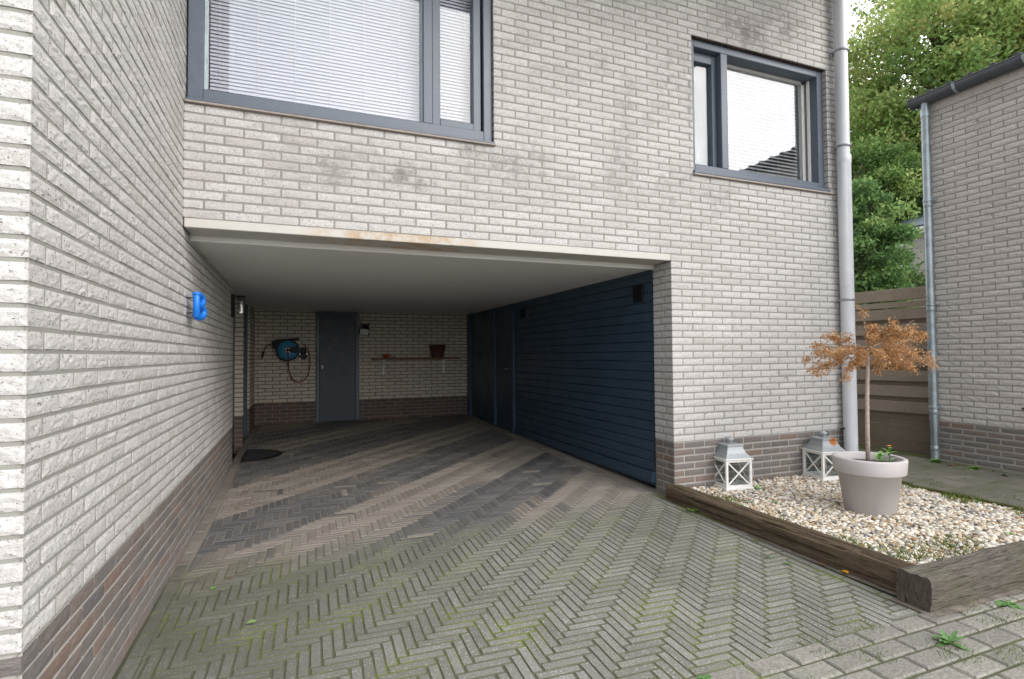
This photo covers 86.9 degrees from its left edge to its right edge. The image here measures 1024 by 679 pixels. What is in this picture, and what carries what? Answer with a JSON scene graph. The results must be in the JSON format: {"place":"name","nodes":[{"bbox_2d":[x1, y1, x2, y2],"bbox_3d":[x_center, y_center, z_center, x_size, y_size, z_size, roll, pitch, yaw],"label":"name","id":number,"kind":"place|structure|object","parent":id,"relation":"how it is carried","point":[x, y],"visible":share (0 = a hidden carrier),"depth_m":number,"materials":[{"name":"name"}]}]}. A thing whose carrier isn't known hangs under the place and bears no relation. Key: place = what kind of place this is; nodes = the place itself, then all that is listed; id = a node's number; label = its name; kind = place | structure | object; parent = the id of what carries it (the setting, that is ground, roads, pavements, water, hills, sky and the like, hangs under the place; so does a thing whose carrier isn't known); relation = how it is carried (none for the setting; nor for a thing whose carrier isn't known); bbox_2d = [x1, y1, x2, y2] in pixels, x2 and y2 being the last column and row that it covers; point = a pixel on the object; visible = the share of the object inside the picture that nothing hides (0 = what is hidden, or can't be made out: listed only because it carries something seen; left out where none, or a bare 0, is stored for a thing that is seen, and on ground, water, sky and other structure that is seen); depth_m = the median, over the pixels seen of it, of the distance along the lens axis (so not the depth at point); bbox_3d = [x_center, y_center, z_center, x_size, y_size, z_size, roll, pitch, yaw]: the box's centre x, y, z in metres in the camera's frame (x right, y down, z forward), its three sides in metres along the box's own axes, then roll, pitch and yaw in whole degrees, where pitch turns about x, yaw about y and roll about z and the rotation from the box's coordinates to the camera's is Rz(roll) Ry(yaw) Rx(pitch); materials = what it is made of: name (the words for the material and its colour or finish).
{"place":"outdoors","nodes":[
{"label":"outdoors","id":0,"kind":"place"},
{"bbox_2d":[232,454,655,487],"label":"ground","id":1,"kind":"structure","parent":0,"point":[233,456],"depth_m":6.00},
{"bbox_2d":[0,0,857,678],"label":"terraced house","id":2,"kind":"structure","parent":1,"relation":"on","point":[614,236],"depth_m":4.38,"materials":[{"name":"brick"}]},
{"bbox_2d":[186,292,206,320],"bbox_3d":[-2.113,-0.222,3.628,0.088,0.193,0.157,0,-2,-8],"label":"letter sign","id":3,"kind":"object","parent":2,"relation":"attached to","point":[199,312],"visible":1,"depth_m":3.58,"materials":[{"name":"blue plastic"}]},
{"bbox_2d":[231,294,245,316],"bbox_3d":[-3.027,-0.371,5.988,0.141,0.250,0.100,0,-2,-22],"label":"wall lamp","id":4,"kind":"object","parent":2,"relation":"attached to","point":[240,305],"visible":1,"depth_m":5.97,"materials":[{"name":"black plastic"}]},
{"bbox_2d":[232,304,247,454],"bbox_3d":[-3.745,0.466,7.093,0.348,2.070,2.310,0,-2,-22],"label":"front door","id":5,"kind":"structure","parent":2,"relation":"in","point":[245,305],"depth_m":8.13,"materials":[{"name":"paint"}]},
{"bbox_2d":[261,338,310,382],"bbox_3d":[-3.870,0.358,9.263,0.786,0.776,0.164,0,-2,-22],"label":"hose reel","id":6,"kind":"object","parent":2,"relation":"attached to","point":[288,350],"visible":1,"depth_m":9.22,"materials":[{"name":"blue plastic"}]},
{"bbox_2d":[299,347,307,359],"bbox_3d":[-3.637,0.244,9.416,0.140,0.213,0.064,0,-2,-22],"label":"junction box","id":7,"kind":"object","parent":2,"relation":"attached to","point":[303,356],"visible":1,"depth_m":9.40,"materials":[{"name":"black plastic"}]},
{"bbox_2d":[319,315,355,421],"bbox_3d":[-3.111,0.506,9.652,0.616,1.891,0.050,0,-2,-22],"label":"storage door","id":8,"kind":"structure","parent":2,"relation":"in","point":[337,359],"depth_m":9.64,"materials":[{"name":"paint"}]},
{"bbox_2d":[184,0,495,146],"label":"large window","id":9,"kind":"structure","parent":2,"relation":"in","point":[478,130],"depth_m":4.03,"materials":[{"name":"paint"}]},
{"bbox_2d":[359,318,369,335],"bbox_3d":[-2.675,-0.266,9.763,0.204,0.414,0.149,0,-2,-22],"label":"floodlight","id":10,"kind":"object","parent":2,"relation":"attached to","point":[364,329],"visible":1,"depth_m":9.72,"materials":[{"name":"black plastic"}]},
{"bbox_2d":[371,357,458,373],"bbox_3d":[-1.784,0.488,10.064,1.600,0.303,0.200,0,-2,-22],"label":"wall shelf","id":11,"kind":"object","parent":2,"relation":"attached to","point":[383,359],"depth_m":9.95,"materials":[{"name":"brown wood"}]},
{"bbox_2d":[429,343,445,356],"bbox_3d":[-1.405,0.204,10.223,0.331,0.268,0.320,0,-2,-22],"label":"flower pot","id":12,"kind":"object","parent":11,"relation":"on","point":[437,350],"visible":0.99,"depth_m":10.11,"materials":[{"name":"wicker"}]},
{"bbox_2d":[472,314,487,422],"bbox_3d":[-0.587,0.542,9.958,0.070,1.983,0.996,0,-2,-22],"label":"garage door","id":13,"kind":"structure","parent":2,"relation":"in","point":[479,323],"depth_m":9.96,"materials":[{"name":"blue paint"}]},
{"bbox_2d":[495,309,509,431],"bbox_3d":[-0.135,0.505,8.788,0.090,1.983,0.706,0,-2,-22],"label":"door","id":14,"kind":"structure","parent":2,"relation":"in","point":[502,316],"depth_m":8.82,"materials":[{"name":"blue paint"}]},
{"bbox_2d":[691,34,833,194],"bbox_3d":[2.457,-2.175,5.427,1.800,1.333,0.273,0,-2,-22],"label":"small window","id":15,"kind":"structure","parent":2,"relation":"in","point":[711,63],"depth_m":5.46,"materials":[{"name":"paint"}]},
{"bbox_2d":[852,176,923,311],"bbox_3d":[6.911,-0.713,11.007,2.694,5.156,2.808,0,-2,-22],"label":"ash tree","id":16,"kind":"object","parent":1,"relation":"on","point":[871,273],"visible":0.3,"depth_m":10.26,"materials":[{"name":"green plant"}]},
{"bbox_2d":[850,126,925,307],"bbox_3d":[12.789,-2.697,19.857,6.159,9.550,5.758,0,-2,-22],"label":"tall tree","id":17,"kind":"object","parent":1,"relation":"on","point":[897,172],"visible":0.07,"depth_m":18.42,"materials":[{"name":"green plant"}]},
{"bbox_2d":[873,112,920,220],"bbox_3d":[18.376,-3.999,24.010,10.149,12.302,9.091,0,-2,-22],"label":"tall tree","id":18,"kind":"object","parent":1,"relation":"on","point":[918,186],"depth_m":21.60,"materials":[{"name":"green plant"}]},
{"bbox_2d":[886,211,925,307],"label":"distant house","id":19,"kind":"structure","parent":1,"relation":"on","point":[919,242],"depth_m":18.14,"materials":[{"name":"brick"}]},
{"bbox_2d":[847,0,1023,213],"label":"tall tree","id":20,"kind":"object","parent":1,"relation":"on","point":[877,101],"visible":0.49,"depth_m":19.90,"materials":[{"name":"green plant"}]},
{"bbox_2d":[906,52,1023,472],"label":"neighbour house","id":21,"kind":"structure","parent":1,"relation":"on","point":[972,138],"depth_m":5.84,"materials":[{"name":"brick"}]},
{"bbox_2d":[931,1,1023,86],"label":"tall tree","id":22,"kind":"object","parent":1,"relation":"on","point":[1017,42],"visible":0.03,"depth_m":19.76,"materials":[{"name":"green plant"}]},
{"bbox_2d":[112,415,921,678],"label":"driveway","id":23,"kind":"structure","parent":0,"point":[146,642],"depth_m":3.17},
{"bbox_2d":[240,449,281,461],"bbox_3d":[-3.063,1.409,6.650,0.428,0.017,0.840,0,-2,-22],"label":"door mat","id":24,"kind":"object","parent":23,"relation":"on","point":[255,454],"depth_m":6.58,"materials":[{"name":"black plastic"}]},
{"bbox_2d":[690,470,1023,564],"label":"gravel","id":25,"kind":"structure","parent":0,"point":[942,511],"depth_m":4.01,"materials":[{"name":"beige gravel"}]},
{"bbox_2d":[714,436,753,490],"bbox_3d":[1.999,1.111,4.949,0.280,0.463,0.280,0,-2,-13],"label":"lantern","id":26,"kind":"object","parent":25,"relation":"on","point":[729,451],"visible":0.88,"depth_m":4.85,"materials":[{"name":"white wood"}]},
{"bbox_2d":[801,430,844,481],"bbox_3d":[3.039,1.113,5.269,0.280,0.463,0.280,0,-2,-13],"label":"lantern","id":27,"kind":"object","parent":25,"relation":"on","point":[822,446],"visible":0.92,"depth_m":5.21,"materials":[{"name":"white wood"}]},
{"bbox_2d":[831,451,907,515],"bbox_3d":[2.798,1.127,4.232,0.504,0.420,0.504,0,-2,-22],"label":"planter","id":28,"kind":"object","parent":25,"relation":"on","point":[872,487],"visible":0.99,"depth_m":4.07,"materials":[{"name":"plastic"}]},
{"bbox_2d":[796,302,938,460],"bbox_3d":[2.876,0.333,4.274,1.087,1.269,0.803,-1,-2,8],"label":"japanese maple","id":29,"kind":"object","parent":28,"relation":"on","point":[884,353],"visible":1,"depth_m":4.22,"materials":[{"name":"orange plant"}]},
{"bbox_2d":[873,451,886,460],"bbox_3d":[2.864,0.920,4.225,0.136,0.093,0.113,-1,-2,6],"label":"leafy plant","id":30,"kind":"object","parent":28,"relation":"on","point":[879,455],"visible":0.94,"depth_m":4.23,"materials":[{"name":"green plant"}]},
{"bbox_2d":[882,445,895,460],"bbox_3d":[2.958,0.898,4.218,0.130,0.145,0.132,0,-2,-22],"label":"marigold","id":31,"kind":"object","parent":28,"relation":"on","point":[889,449],"visible":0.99,"depth_m":4.22,"materials":[{"name":"green plant"}]},
{"bbox_2d":[691,592,1023,678],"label":"pavement","id":32,"kind":"structure","parent":0,"point":[907,667],"depth_m":2.35,"materials":[{"name":"concrete"}]},
{"bbox_2d":[696,674,711,678],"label":"weed","id":33,"kind":"object","parent":32,"relation":"on","point":[706,676],"visible":1,"depth_m":2.18,"materials":[{"name":"green plant"}]},
{"bbox_2d":[677,460,1023,678],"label":"grass","id":34,"kind":"structure","parent":32,"relation":"on","point":[962,499],"depth_m":3.35,"materials":[{"name":"green plant"}]},
{"bbox_2d":[731,527,1023,617],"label":"dirt strip","id":35,"kind":"object","parent":32,"relation":"on","point":[952,609],"visible":0.37,"depth_m":2.90,"materials":[{"name":"brown soil"}]},
{"bbox_2d":[666,484,914,590],"bbox_3d":[1.794,1.328,3.845,0.168,0.151,2.006,0,-2,-22],"label":"timber sleeper","id":36,"kind":"object","parent":35,"relation":"on","point":[874,566],"visible":0.94,"depth_m":3.52,"materials":[{"name":"brown wood"}]},
{"bbox_2d":[896,541,1023,611],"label":"timber sleeper","id":37,"kind":"object","parent":35,"relation":"on","point":[947,582],"visible":1,"depth_m":2.85,"materials":[{"name":"brown wood"}]},
{"bbox_2d":[902,481,1023,511],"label":"edging plank","id":38,"kind":"object","parent":35,"relation":"on","point":[961,495],"visible":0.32,"depth_m":4.54,"materials":[{"name":"brown wood"}]},
{"bbox_2d":[932,628,973,654],"bbox_3d":[1.967,1.351,2.430,0.132,0.058,0.140,-1,-2,18],"label":"weed","id":39,"kind":"object","parent":32,"relation":"on","point":[946,638],"visible":1,"depth_m":2.43,"materials":[{"name":"green plant"}]},
{"bbox_2d":[994,600,1022,609],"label":"weed","id":40,"kind":"object","parent":32,"relation":"on","point":[1006,602],"visible":0.99,"depth_m":2.80,"materials":[{"name":"green plant"}]},
{"bbox_2d":[858,433,930,458],"bbox_3d":[5.219,1.384,5.859,3.600,0.001,9.200,0,-2,-22],"label":"path bed","id":41,"kind":"object","parent":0,"point":[918,454],"visible":0.14,"depth_m":6.76,"materials":[{"name":"grey concrete"}]},
{"bbox_2d":[855,286,930,453],"bbox_3d":[4.452,0.432,7.889,0.134,2.140,3.450,1,-2,-31],"label":"wooden fence","id":42,"kind":"object","parent":41,"relation":"on","point":[899,405],"depth_m":6.96,"materials":[{"name":"brown wood"}]},
{"bbox_2d":[846,0,957,131],"label":"sky","id":43,"kind":"structure","parent":0,"point":[848,2],"materials":[{"name":"white"}]},
{"bbox_2d":[858,448,1023,508],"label":"garden path","id":44,"kind":"structure","parent":0,"point":[951,477],"depth_m":5.24,"materials":[{"name":"grey concrete"}]},
{"bbox_2d":[929,458,942,462],"bbox_3d":[4.766,1.360,6.077,0.133,0.060,0.130,0,-2,-22],"label":"weed","id":45,"kind":"object","parent":44,"relation":"on","point":[936,461],"visible":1,"depth_m":6.06,"materials":[{"name":"green plant"}]},
{"bbox_2d":[968,466,980,469],"bbox_3d":[4.873,1.360,5.710,0.132,0.051,0.112,0,-2,-3],"label":"weed","id":46,"kind":"object","parent":44,"relation":"on","point":[972,468],"visible":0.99,"depth_m":5.69,"materials":[{"name":"green plant"}]},
{"bbox_2d":[941,460,1023,475],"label":"edge kerb","id":47,"kind":"structure","parent":44,"relation":"on","point":[992,469],"depth_m":5.68,"materials":[{"name":"grey concrete"}]}
]}

